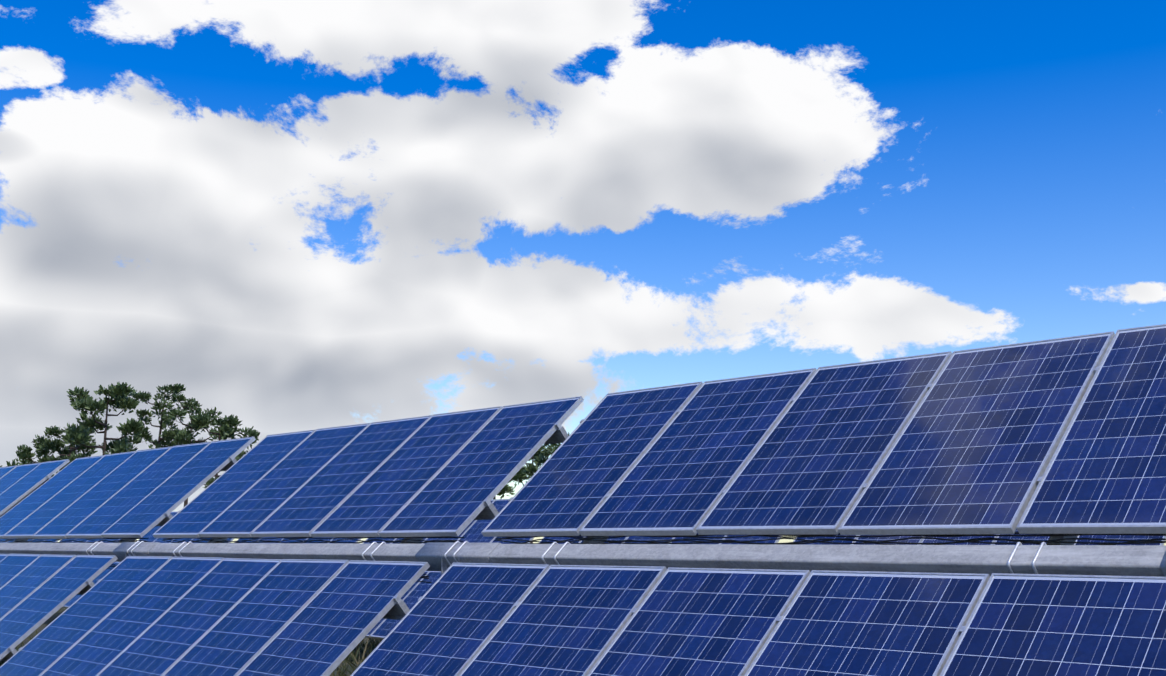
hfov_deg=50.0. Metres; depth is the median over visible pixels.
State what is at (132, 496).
solar panel
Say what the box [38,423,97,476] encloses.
pine tree
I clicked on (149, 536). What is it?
table
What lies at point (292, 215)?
sky
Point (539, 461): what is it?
pine tree
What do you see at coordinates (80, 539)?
table
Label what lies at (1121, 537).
table
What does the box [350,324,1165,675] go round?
solar panel
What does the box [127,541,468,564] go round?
post u-bolts
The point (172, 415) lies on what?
pine tree
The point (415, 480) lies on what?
solar panel
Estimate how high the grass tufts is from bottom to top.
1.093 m
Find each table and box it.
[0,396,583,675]
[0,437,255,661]
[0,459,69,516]
[0,539,58,542]
[59,538,136,542]
[63,511,234,607]
[237,537,361,542]
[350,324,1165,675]
[362,499,534,638]
[539,533,779,543]
[793,529,1165,544]
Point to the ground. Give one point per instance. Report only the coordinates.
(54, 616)
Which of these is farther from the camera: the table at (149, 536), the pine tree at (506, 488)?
the pine tree at (506, 488)
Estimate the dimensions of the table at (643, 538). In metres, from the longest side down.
5.090 x 3.623 x 0.293 m
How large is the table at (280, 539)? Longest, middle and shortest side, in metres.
5.090 x 3.625 x 0.293 m
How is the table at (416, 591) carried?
attached to the row
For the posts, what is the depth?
8.86 m
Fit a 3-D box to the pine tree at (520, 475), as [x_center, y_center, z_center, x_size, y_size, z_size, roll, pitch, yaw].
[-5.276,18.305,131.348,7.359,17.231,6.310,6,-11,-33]
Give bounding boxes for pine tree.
[6,434,76,476]
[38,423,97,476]
[61,382,144,454]
[128,383,208,448]
[158,392,223,506]
[172,411,259,487]
[493,467,522,499]
[509,444,553,542]
[523,432,568,479]
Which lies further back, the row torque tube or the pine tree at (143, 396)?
the pine tree at (143, 396)
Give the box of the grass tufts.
[0,629,384,675]
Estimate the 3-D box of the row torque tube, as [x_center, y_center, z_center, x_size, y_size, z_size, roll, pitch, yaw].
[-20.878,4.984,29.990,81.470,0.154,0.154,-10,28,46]
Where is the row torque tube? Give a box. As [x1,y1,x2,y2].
[0,542,1165,576]
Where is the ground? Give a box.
[3,607,382,675]
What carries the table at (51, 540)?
on the row
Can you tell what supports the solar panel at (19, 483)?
attached to the posts
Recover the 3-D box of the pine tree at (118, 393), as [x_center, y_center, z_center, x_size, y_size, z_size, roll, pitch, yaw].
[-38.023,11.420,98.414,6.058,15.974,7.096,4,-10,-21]
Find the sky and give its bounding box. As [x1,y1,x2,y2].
[0,0,1165,544]
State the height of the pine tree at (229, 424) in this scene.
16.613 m
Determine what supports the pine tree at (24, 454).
on the ground
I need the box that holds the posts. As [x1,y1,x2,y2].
[125,550,461,573]

